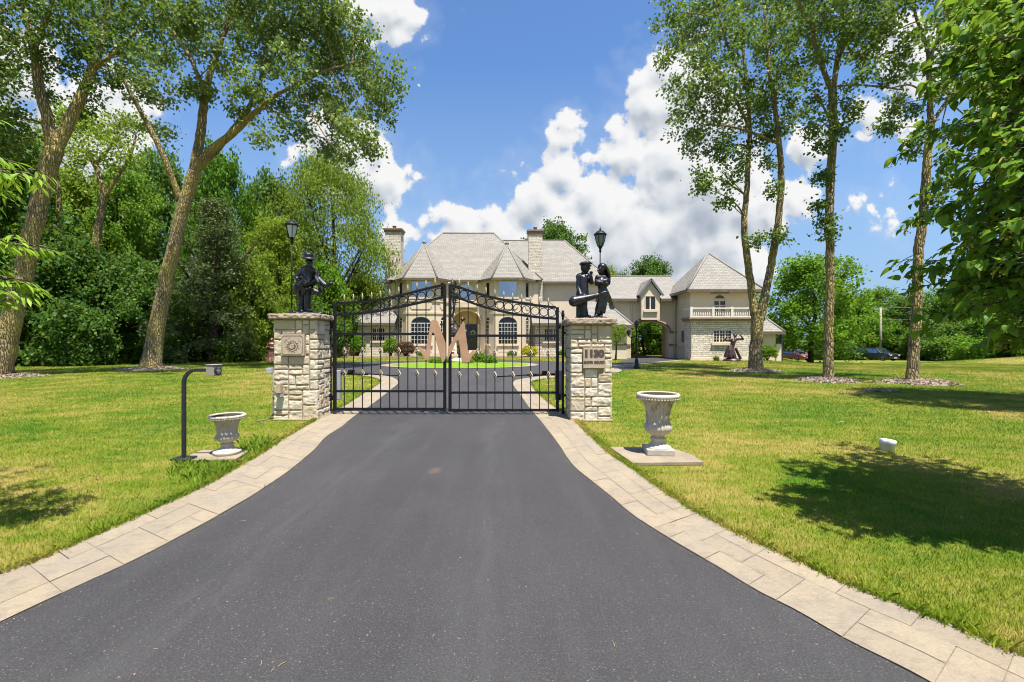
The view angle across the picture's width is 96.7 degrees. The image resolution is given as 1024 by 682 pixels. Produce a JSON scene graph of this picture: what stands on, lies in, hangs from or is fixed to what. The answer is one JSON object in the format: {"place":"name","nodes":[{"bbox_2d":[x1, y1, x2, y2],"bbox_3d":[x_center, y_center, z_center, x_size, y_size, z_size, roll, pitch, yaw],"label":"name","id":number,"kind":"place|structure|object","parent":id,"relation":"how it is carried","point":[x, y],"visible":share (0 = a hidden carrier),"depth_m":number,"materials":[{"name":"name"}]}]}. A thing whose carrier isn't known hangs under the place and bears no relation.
{"place":"outdoors","nodes":[
{"label":"outdoors","id":0,"kind":"place"},
{"bbox_2d":[391,362,527,367],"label":"island lawn","id":1,"kind":"structure","parent":0,"point":[464,365],"depth_m":25.71,"materials":[{"name":"green plant"}]},
{"bbox_2d":[448,279,467,361],"bbox_3d":[-3.180,-1.293,28.600,1.584,5.286,1.477,0,0,0],"label":"statue","id":2,"kind":"object","parent":1,"relation":"on","point":[454,329],"visible":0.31,"depth_m":28.41,"materials":[{"name":"stone"}]},
{"bbox_2d":[0,355,927,681],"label":"driveway","id":3,"kind":"structure","parent":0,"point":[522,459],"depth_m":2.63,"materials":[{"name":"grey asphalt"}]},
{"bbox_2d":[0,0,1017,338],"label":"sky","id":4,"kind":"structure","parent":0,"point":[521,112],"materials":[{"name":"blue"}]},
{"bbox_2d":[0,344,1023,677],"bbox_3d":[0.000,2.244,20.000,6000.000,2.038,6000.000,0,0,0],"label":"lawn","id":5,"kind":"structure","parent":0,"point":[682,474],"depth_m":5.66,"materials":[{"name":"green plant"}]},
{"bbox_2d":[0,372,50,378],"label":"mulch ring","id":6,"kind":"object","parent":5,"relation":"on","point":[17,375],"visible":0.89,"depth_m":18.25,"materials":[{"name":"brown wood"}]},
{"bbox_2d":[0,120,73,312],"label":"hickory tree","id":7,"kind":"object","parent":5,"relation":"on","point":[7,246],"visible":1,"depth_m":3.37,"materials":[{"name":"green plant"}]},
{"bbox_2d":[0,235,84,365],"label":"broadleaf tree","id":8,"kind":"object","parent":5,"relation":"on","point":[9,262],"visible":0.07,"depth_m":26.43,"materials":[{"name":"green plant"}]},
{"bbox_2d":[0,130,85,254],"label":"broadleaf tree","id":9,"kind":"object","parent":5,"relation":"on","point":[66,206],"visible":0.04,"depth_m":34.91,"materials":[{"name":"green plant"}]},
{"bbox_2d":[0,103,114,276],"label":"broadleaf tree","id":10,"kind":"object","parent":5,"relation":"on","point":[11,208],"visible":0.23,"depth_m":27.88,"materials":[{"name":"green plant"}]},
{"bbox_2d":[22,98,102,244],"bbox_3d":[-31.247,-7.676,31.416,4.955,18.552,5.093,0,0,-11],"label":"tree","id":11,"kind":"object","parent":5,"relation":"on","point":[58,189],"visible":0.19,"depth_m":30.88,"materials":[{"name":"green plant"}]},
{"bbox_2d":[15,320,114,366],"bbox_3d":[-27.977,0.174,26.756,8.190,2.868,2.206,0,0,0],"label":"hedge","id":12,"kind":"object","parent":5,"relation":"on","point":[89,353],"visible":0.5,"depth_m":26.03,"materials":[{"name":"green plant"}]},
{"bbox_2d":[5,161,126,284],"bbox_3d":[-38.998,-7.212,40.260,10.502,17.687,11.166,0,0,-38],"label":"broadleaf tree","id":13,"kind":"object","parent":5,"relation":"on","point":[76,190],"visible":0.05,"depth_m":39.53,"materials":[{"name":"green plant"}]},
{"bbox_2d":[0,224,149,366],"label":"broadleaf tree","id":14,"kind":"object","parent":5,"relation":"on","point":[65,270],"visible":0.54,"depth_m":26.92,"materials":[{"name":"green plant"}]},
{"bbox_2d":[0,0,189,373],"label":"forked tree","id":15,"kind":"object","parent":5,"relation":"on","point":[92,50],"visible":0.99,"depth_m":18.08,"materials":[{"name":"green plant"}]},
{"bbox_2d":[56,90,156,301],"bbox_3d":[-26.415,-7.292,29.704,6.502,17.785,5.217,0,0,35],"label":"tree","id":16,"kind":"object","parent":5,"relation":"on","point":[89,155],"visible":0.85,"depth_m":29.35,"materials":[{"name":"green plant"}]},
{"bbox_2d":[73,160,170,322],"bbox_3d":[-32.702,-6.781,37.961,6.661,16.785,6.289,0,0,-10],"label":"broadleaf tree","id":17,"kind":"object","parent":5,"relation":"on","point":[138,219],"visible":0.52,"depth_m":37.20,"materials":[{"name":"green plant"}]},
{"bbox_2d":[53,244,192,364],"bbox_3d":[-24.570,-1.784,28.926,7.073,8.756,7.131,0,0,11],"label":"broadleaf tree","id":18,"kind":"object","parent":5,"relation":"on","point":[135,269],"visible":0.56,"depth_m":28.30,"materials":[{"name":"green plant"}]},
{"bbox_2d":[89,143,199,332],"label":"broadleaf tree","id":19,"kind":"object","parent":5,"relation":"on","point":[157,173],"visible":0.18,"depth_m":42.83,"materials":[{"name":"green plant"}]},
{"bbox_2d":[108,331,187,363],"bbox_3d":[-24.163,0.427,29.485,5.484,2.325,2.200,0,0,0],"label":"hedge","id":20,"kind":"object","parent":5,"relation":"on","point":[179,342],"visible":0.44,"depth_m":28.88,"materials":[{"name":"green plant"}]},
{"bbox_2d":[111,366,192,370],"bbox_3d":[-18.553,1.360,23.163,3.480,0.253,2.641,0,0,0],"label":"mulch ring","id":21,"kind":"object","parent":5,"relation":"on","point":[135,368],"visible":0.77,"depth_m":22.66,"materials":[{"name":"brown wood"}]},
{"bbox_2d":[122,284,219,361],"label":"broadleaf tree","id":22,"kind":"object","parent":5,"relation":"on","point":[190,332],"visible":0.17,"depth_m":32.48,"materials":[{"name":"green plant"}]},
{"bbox_2d":[0,375,397,622],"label":"paved edging","id":23,"kind":"object","parent":5,"relation":"on","point":[23,588],"visible":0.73,"depth_m":3.52,"materials":[{"name":"concrete"}]},
{"bbox_2d":[126,192,272,363],"bbox_3d":[-20.858,-3.901,31.094,7.936,12.319,9.248,0,0,-3],"label":"conifer","id":24,"kind":"object","parent":5,"relation":"on","point":[214,215],"visible":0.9,"depth_m":30.25,"materials":[{"name":"green plant"}]},
{"bbox_2d":[175,450,247,462],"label":"slab","id":25,"kind":"structure","parent":5,"relation":"on","point":[206,454],"depth_m":5.59,"materials":[{"name":"concrete"}]},
{"bbox_2d":[170,364,222,460],"bbox_3d":[-3.760,0.847,5.449,0.551,1.137,0.176,0,0,0],"label":"callbox","id":26,"kind":"object","parent":25,"relation":"on","point":[212,369],"visible":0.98,"depth_m":5.43,"materials":[{"name":"grey paint"}]},
{"bbox_2d":[207,412,246,455],"bbox_3d":[-3.585,1.169,5.730,0.424,0.491,0.424,0,0,0],"label":"garden urn","id":27,"kind":"object","parent":25,"relation":"on","point":[226,425],"visible":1,"depth_m":5.64,"materials":[{"name":"stone"}]},
{"bbox_2d":[158,130,268,295],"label":"broadleaf tree","id":28,"kind":"object","parent":5,"relation":"on","point":[219,178],"visible":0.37,"depth_m":41.20,"materials":[{"name":"green plant"}]},
{"bbox_2d":[165,432,278,487],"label":"lush grass","id":29,"kind":"structure","parent":5,"relation":"on","point":[204,470],"depth_m":5.12,"materials":[{"name":"green plant"}]},
{"bbox_2d":[212,332,251,361],"bbox_3d":[-19.303,0.453,31.525,2.458,2.093,2.576,0,0,33],"label":"shrub","id":30,"kind":"object","parent":5,"relation":"on","point":[221,346],"visible":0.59,"depth_m":30.75,"materials":[{"name":"green plant"}]},
{"bbox_2d":[201,252,297,362],"bbox_3d":[-19.257,-1.977,33.276,6.382,9.276,6.330,0,0,23],"label":"broadleaf tree","id":31,"kind":"object","parent":5,"relation":"on","point":[257,276],"visible":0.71,"depth_m":31.93,"materials":[{"name":"green plant"}]},
{"bbox_2d":[110,0,419,367],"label":"leaning tree","id":32,"kind":"object","parent":5,"relation":"on","point":[276,24],"visible":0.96,"depth_m":22.91,"materials":[{"name":"green plant"}]},
{"bbox_2d":[265,338,273,361],"bbox_3d":[-16.625,0.612,31.500,0.846,1.676,0.846,0,0,0],"label":"statue","id":33,"kind":"object","parent":5,"relation":"on","point":[270,353],"visible":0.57,"depth_m":31.27,"materials":[{"name":"red metal"}]},
{"bbox_2d":[222,162,317,296],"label":"broadleaf tree","id":34,"kind":"object","parent":5,"relation":"on","point":[264,181],"visible":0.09,"depth_m":46.64,"materials":[{"name":"green plant"}]},
{"bbox_2d":[240,210,305,336],"bbox_3d":[-18.808,-4.407,36.923,5.945,11.942,5.613,0,0,19],"label":"broadleaf tree","id":35,"kind":"object","parent":5,"relation":"on","point":[276,233],"visible":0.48,"depth_m":36.07,"materials":[{"name":"green plant"}]},
{"bbox_2d":[267,313,333,420],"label":"gate pillar","id":36,"kind":"structure","parent":5,"relation":"on","point":[302,355],"depth_m":8.32,"materials":[{"name":"stone"}]},
{"bbox_2d":[256,368,275,421],"bbox_3d":[-4.414,0.968,8.220,0.367,0.966,0.126,0,0,-23],"label":"cable box","id":37,"kind":"object","parent":36,"relation":"attached to","point":[269,370],"visible":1,"depth_m":8.22,"materials":[{"name":"grey metal"}]},
{"bbox_2d":[276,383,283,396],"bbox_3d":[-4.210,0.885,8.242,0.100,0.250,0.115,0,0,0],"label":"receiver box","id":38,"kind":"object","parent":36,"relation":"attached to","point":[279,388],"visible":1,"depth_m":8.21,"materials":[{"name":"beige plastic"}]},
{"bbox_2d":[284,219,298,311],"bbox_3d":[-4.229,-1.425,8.740,0.270,1.830,0.270,0,0,0],"label":"pillar lamp","id":39,"kind":"object","parent":36,"relation":"on","point":[291,225],"visible":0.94,"depth_m":8.70,"materials":[{"name":"black metal"}]},
{"bbox_2d":[287,252,333,313],"bbox_3d":[-3.834,-1.068,8.624,0.905,1.182,0.522,0,0,18],"label":"statue","id":40,"kind":"object","parent":36,"relation":"on","point":[307,278],"visible":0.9,"depth_m":8.55,"materials":[{"name":"black metal"}]},
{"bbox_2d":[329,310,331,412],"bbox_3d":[-3.574,0.425,8.943,0.070,2.050,0.085,0,0,0],"label":"hinge post","id":41,"kind":"object","parent":36,"relation":"attached to","point":[330,333],"visible":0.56,"depth_m":8.93,"materials":[{"name":"black metal"}]},
{"bbox_2d":[332,279,445,410],"bbox_3d":[-2.421,0.065,8.945,2.257,2.603,0.094,0,0,0],"label":"gate leaf","id":42,"kind":"object","parent":41,"relation":"attached to","point":[440,336],"visible":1,"depth_m":8.93,"materials":[{"name":"black metal"}]},
{"bbox_2d":[337,370,396,399],"bbox_3d":[-2.909,0.875,9.114,1.321,0.590,0.152,0,0,0],"label":"gate opener","id":43,"kind":"object","parent":36,"relation":"attached to","point":[339,381],"visible":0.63,"depth_m":9.08,"materials":[{"name":"black metal"}]},
{"bbox_2d":[258,296,351,357],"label":"broadleaf tree","id":44,"kind":"object","parent":5,"relation":"on","point":[340,328],"visible":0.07,"depth_m":38.82,"materials":[{"name":"green plant"}]},
{"bbox_2d":[241,147,402,341],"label":"willow","id":45,"kind":"object","parent":5,"relation":"on","point":[317,177],"visible":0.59,"depth_m":43.90,"materials":[{"name":"green plant"}]},
{"bbox_2d":[285,251,361,356],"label":"broadleaf tree","id":46,"kind":"object","parent":5,"relation":"on","point":[328,272],"visible":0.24,"depth_m":41.22,"materials":[{"name":"green plant"}]},
{"bbox_2d":[345,276,384,354],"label":"broadleaf tree","id":47,"kind":"object","parent":5,"relation":"on","point":[365,296],"visible":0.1,"depth_m":50.23,"materials":[{"name":"green plant"}]},
{"bbox_2d":[340,356,565,356],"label":"planting bed","id":48,"kind":"object","parent":5,"relation":"on","point":[447,356],"visible":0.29,"depth_m":41.30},
{"bbox_2d":[348,335,365,355],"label":"shrub","id":49,"kind":"object","parent":48,"relation":"on","point":[357,344],"visible":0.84,"depth_m":42.46,"materials":[{"name":"green plant"}]},
{"bbox_2d":[382,337,396,355],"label":"shrub","id":50,"kind":"object","parent":48,"relation":"on","point":[393,343],"visible":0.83,"depth_m":42.25,"materials":[{"name":"green plant"}]},
{"bbox_2d":[395,341,414,355],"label":"shrub","id":51,"kind":"object","parent":48,"relation":"on","point":[403,347],"visible":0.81,"depth_m":41.94,"materials":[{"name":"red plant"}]},
{"bbox_2d":[522,346,538,355],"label":"shrub","id":52,"kind":"object","parent":48,"relation":"on","point":[526,350],"visible":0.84,"depth_m":41.38,"materials":[{"name":"yellow plant"}]},
{"bbox_2d":[381,362,537,367],"bbox_3d":[-3.120,1.422,27.500,9.439,0.008,7.440,0,0,0],"label":"paved edging","id":53,"kind":"object","parent":5,"relation":"on","point":[387,365],"visible":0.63,"depth_m":26.36,"materials":[{"name":"concrete"}]},
{"bbox_2d":[520,215,592,262],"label":"broadleaf tree","id":54,"kind":"object","parent":5,"relation":"on","point":[555,231],"visible":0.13,"depth_m":59.95,"materials":[{"name":"green plant"}]},
{"bbox_2d":[350,225,785,360],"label":"mansion","id":55,"kind":"structure","parent":5,"relation":"on","point":[699,310],"depth_m":43.46,"materials":[{"name":"stone"}]},
{"bbox_2d":[370,328,384,342],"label":"window","id":56,"kind":"structure","parent":55,"relation":"in","point":[375,338],"depth_m":44.03,"materials":[{"name":"grey glass"}]},
{"bbox_2d":[409,280,431,298],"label":"window","id":57,"kind":"structure","parent":55,"relation":"in","point":[421,283],"depth_m":43.46,"materials":[{"name":"blue glass"}]},
{"bbox_2d":[410,316,432,345],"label":"window","id":58,"kind":"structure","parent":55,"relation":"in","point":[420,319],"depth_m":43.46,"materials":[{"name":"black glass"}]},
{"bbox_2d":[457,283,473,302],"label":"window","id":59,"kind":"structure","parent":55,"relation":"in","point":[463,294],"depth_m":45.07,"materials":[{"name":"blue glass"}]},
{"bbox_2d":[466,324,476,349],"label":"door","id":60,"kind":"structure","parent":55,"relation":"in","point":[472,340],"depth_m":46.50,"materials":[{"name":"black glass"}]},
{"bbox_2d":[484,317,489,345],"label":"window","id":61,"kind":"structure","parent":55,"relation":"in","point":[487,319],"depth_m":44.22,"materials":[{"name":"clear glass"}]},
{"bbox_2d":[497,316,518,345],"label":"window","id":62,"kind":"structure","parent":55,"relation":"in","point":[507,319],"depth_m":43.46,"materials":[{"name":"black glass"}]},
{"bbox_2d":[498,280,518,298],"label":"window","id":63,"kind":"structure","parent":55,"relation":"in","point":[509,287],"depth_m":43.46,"materials":[{"name":"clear glass"}]},
{"bbox_2d":[525,317,529,345],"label":"window","id":64,"kind":"structure","parent":55,"relation":"in","point":[527,318],"depth_m":44.20,"materials":[{"name":"clear glass"}]},
{"bbox_2d":[543,328,559,342],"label":"window","id":65,"kind":"structure","parent":55,"relation":"in","point":[551,330],"depth_m":43.76,"materials":[{"name":"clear glass"}]},
{"bbox_2d":[643,296,657,311],"bbox_3d":[11.415,-3.070,37.530,1.170,1.360,0.240,0,0,0],"label":"window","id":66,"kind":"structure","parent":55,"relation":"in","point":[650,301],"depth_m":37.61,"materials":[{"name":"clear glass"}]},
{"bbox_2d":[713,294,725,315],"bbox_3d":[16.110,-2.700,35.340,1.020,1.900,0.120,0,0,0],"label":"window","id":67,"kind":"structure","parent":55,"relation":"in","point":[719,300],"depth_m":35.33,"materials":[{"name":"clear glass"}]},
{"bbox_2d":[711,329,731,344],"bbox_3d":[15.725,-0.280,33.980,1.690,1.180,0.240,0,0,0],"label":"window","id":68,"kind":"structure","parent":55,"relation":"in","point":[719,335],"depth_m":34.02,"materials":[{"name":"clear glass"}]},
{"bbox_2d":[562,318,616,421],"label":"gate pillar","id":69,"kind":"structure","parent":5,"relation":"on","point":[588,380],"depth_m":8.23,"materials":[{"name":"stone"}]},
{"bbox_2d":[497,370,561,399],"bbox_3d":[0.349,0.880,9.114,1.301,0.580,0.152,0,0,0],"label":"gate opener","id":70,"kind":"object","parent":69,"relation":"attached to","point":[543,373],"visible":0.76,"depth_m":9.05,"materials":[{"name":"black metal"}]},
{"bbox_2d":[561,310,565,413],"bbox_3d":[1.030,0.425,8.943,0.129,2.050,0.085,0,0,0],"label":"hinge post","id":71,"kind":"object","parent":69,"relation":"attached to","point":[563,333],"visible":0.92,"depth_m":8.93,"materials":[{"name":"black metal"}]},
{"bbox_2d":[448,279,560,411],"bbox_3d":[-0.148,0.081,8.945,2.211,2.615,0.094,0,0,0],"label":"gate leaf","id":72,"kind":"object","parent":71,"relation":"attached to","point":[460,335],"visible":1,"depth_m":8.93,"materials":[{"name":"black metal"}]},
{"bbox_2d":[569,261,610,317],"bbox_3d":[1.444,-0.949,8.583,0.845,1.106,0.474,0,0,-9],"label":"statue","id":73,"kind":"object","parent":69,"relation":"on","point":[583,296],"visible":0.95,"depth_m":8.51,"materials":[{"name":"black metal"}]},
{"bbox_2d":[594,227,606,262],"bbox_3d":[1.695,-1.315,8.740,0.254,1.790,0.254,0,0,0],"label":"pillar lamp","id":74,"kind":"object","parent":69,"relation":"on","point":[600,235],"visible":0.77,"depth_m":8.69,"materials":[{"name":"black metal"}]},
{"bbox_2d":[612,323,631,359],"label":"tree","id":75,"kind":"object","parent":5,"relation":"on","point":[619,336],"visible":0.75,"depth_m":34.40,"materials":[{"name":"green plant"}]},
{"bbox_2d":[627,320,645,368],"bbox_3d":[6.492,0.180,23.727,1.030,2.540,0.340,0,0,0],"label":"lamp post","id":76,"kind":"object","parent":5,"relation":"on","point":[636,365],"visible":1,"depth_m":23.68,"materials":[{"name":"black metal"}]},
{"bbox_2d":[619,252,672,348],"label":"broadleaf tree","id":77,"kind":"object","parent":5,"relation":"on","point":[647,267],"visible":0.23,"depth_m":64.86,"materials":[{"name":"green plant"}]},
{"bbox_2d":[631,322,661,353],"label":"broadleaf tree","id":78,"kind":"object","parent":5,"relation":"on","point":[646,325],"visible":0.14,"depth_m":47.70,"materials":[{"name":"green plant"}]},
{"bbox_2d":[639,323,661,354],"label":"broadleaf tree","id":79,"kind":"object","parent":5,"relation":"on","point":[653,346],"visible":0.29,"depth_m":46.97,"materials":[{"name":"green plant"}]},
{"bbox_2d":[610,447,702,465],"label":"slab","id":80,"kind":"structure","parent":5,"relation":"on","point":[639,456],"depth_m":5.44,"materials":[{"name":"concrete"}]},
{"bbox_2d":[636,391,679,455],"bbox_3d":[1.835,1.029,5.720,0.533,0.752,0.533,0,0,0],"label":"garden urn","id":81,"kind":"object","parent":80,"relation":"on","point":[658,405],"visible":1,"depth_m":5.59,"materials":[{"name":"stone"}]},
{"bbox_2d":[644,0,822,368],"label":"twin trunk tree","id":82,"kind":"object","parent":5,"relation":"on","point":[689,34],"visible":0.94,"depth_m":21.37,"materials":[{"name":"green plant"}]},
{"bbox_2d":[723,334,743,361],"bbox_3d":[15.849,0.454,32.744,1.302,1.991,1.331,0,0,39],"label":"statue","id":83,"kind":"object","parent":5,"relation":"on","point":[729,354],"visible":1,"depth_m":32.66,"materials":[{"name":"brown metal"}]},
{"bbox_2d":[727,367,786,372],"bbox_3d":[11.575,1.363,21.812,2.532,0.257,2.076,0,0,0],"label":"mulch ring","id":84,"kind":"object","parent":5,"relation":"on","point":[751,370],"visible":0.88,"depth_m":21.22,"materials":[{"name":"brown wood"}]},
{"bbox_2d":[513,375,1023,681],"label":"paved edging","id":85,"kind":"object","parent":5,"relation":"on","point":[924,648],"visible":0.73,"depth_m":2.65,"materials":[{"name":"stone"}]},
{"bbox_2d":[762,344,778,359],"bbox_3d":[19.746,0.872,35.172,1.457,1.345,1.563,0,0,-35],"label":"shrub","id":86,"kind":"object","parent":5,"relation":"on","point":[768,351],"visible":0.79,"depth_m":34.84,"materials":[{"name":"green plant"}]},
{"bbox_2d":[783,350,807,360],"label":"parked car","id":87,"kind":"object","parent":5,"relation":"on","point":[797,356],"visible":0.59,"depth_m":61.00,"materials":[{"name":"red paint"}]},
{"bbox_2d":[756,250,880,362],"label":"broadleaf tree","id":88,"kind":"object","parent":5,"relation":"on","point":[806,273],"visible":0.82,"depth_m":45.26,"materials":[{"name":"green plant"}]},
{"bbox_2d":[794,376,861,383],"bbox_3d":[11.341,1.371,16.440,2.002,0.229,2.002,0,0,42],"label":"mulch ring","id":89,"kind":"object","parent":5,"relation":"on","point":[821,379],"visible":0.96,"depth_m":16.03,"materials":[{"name":"brown wood"}]},
{"bbox_2d":[801,340,857,359],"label":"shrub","id":90,"kind":"object","parent":5,"relation":"on","point":[820,352],"visible":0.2,"depth_m":70.56,"materials":[{"name":"green plant"}]},
{"bbox_2d":[751,0,934,376],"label":"straight tree","id":91,"kind":"object","parent":5,"relation":"on","point":[846,31],"visible":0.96,"depth_m":16.18,"materials":[{"name":"green plant"}]},
{"bbox_2d":[816,292,904,359],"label":"broadleaf tree","id":92,"kind":"object","parent":5,"relation":"on","point":[887,330],"visible":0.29,"depth_m":73.06,"materials":[{"name":"green plant"}]},
{"bbox_2d":[855,348,899,360],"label":"parked car","id":93,"kind":"object","parent":5,"relation":"on","point":[882,354],"visible":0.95,"depth_m":65.16,"materials":[{"name":"black paint"}]},
{"bbox_2d":[873,307,887,359],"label":"utility pole","id":94,"kind":"object","parent":5,"relation":"on","point":[880,309],"visible":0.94,"depth_m":71.88,"materials":[{"name":"brown wood"}]},
{"bbox_2d":[863,285,909,336],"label":"broadleaf tree","id":95,"kind":"object","parent":5,"relation":"on","point":[883,294],"visible":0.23,"depth_m":88.29,"materials":[{"name":"green plant"}]},
{"bbox_2d":[879,438,896,451],"bbox_3d":[4.981,1.403,6.035,0.195,0.212,0.190,0,0,0],"label":"pipe cap","id":96,"kind":"object","parent":5,"relation":"on","point":[885,444],"visible":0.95,"depth_m":5.98,"materials":[{"name":"white plastic"}]},
{"bbox_2d":[877,295,925,359],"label":"broadleaf tree","id":97,"kind":"object","parent":5,"relation":"on","point":[895,309],"visible":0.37,"depth_m":76.58,"materials":[{"name":"green plant"}]},
{"bbox_2d":[871,377,964,386],"bbox_3d":[14.095,1.366,15.739,2.396,0.240,2.249,0,0,-28],"label":"mulch ring","id":98,"kind":"object","parent":5,"relation":"on","point":[929,381],"visible":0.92,"depth_m":15.28,"materials":[{"name":"brown wood"}]},
{"bbox_2d":[895,325,940,359],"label":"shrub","id":99,"kind":"object","parent":5,"relation":"on","point":[905,348],"visible":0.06,"depth_m":70.68,"materials":[{"name":"green plant"}]},
{"bbox_2d":[860,0,985,379],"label":"bent tree","id":100,"kind":"object","parent":5,"relation":"on","point":[913,363],"visible":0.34,"depth_m":15.62,"materials":[{"name":"green plant"}]},
{"bbox_2d":[898,285,972,357],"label":"broadleaf tree","id":101,"kind":"object","parent":5,"relation":"on","point":[928,297],"visible":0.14,"depth_m":66.43,"materials":[{"name":"green plant"}]},
{"bbox_2d":[880,0,1023,355],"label":"linden tree","id":102,"kind":"object","parent":5,"relation":"on","point":[983,266],"visible":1,"depth_m":3.11,"materials":[{"name":"green plant"}]},
{"bbox_2d":[920,321,997,360],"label":"bush","id":103,"kind":"object","parent":5,"relation":"on","point":[938,351],"visible":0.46,"depth_m":59.62,"materials":[{"name":"green plant"}]},
{"bbox_2d":[922,288,1016,356],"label":"broadleaf tree","id":104,"kind":"object","parent":5,"relation":"on","point":[931,308],"visible":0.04,"depth_m":63.93,"materials":[{"name":"green plant"}]},
{"bbox_2d":[931,304,1023,359],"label":"broadleaf tree","id":105,"kind":"object","parent":5,"relation":"on","point":[959,346],"visible":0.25,"depth_m":50.94,"materials":[{"name":"green plant"}]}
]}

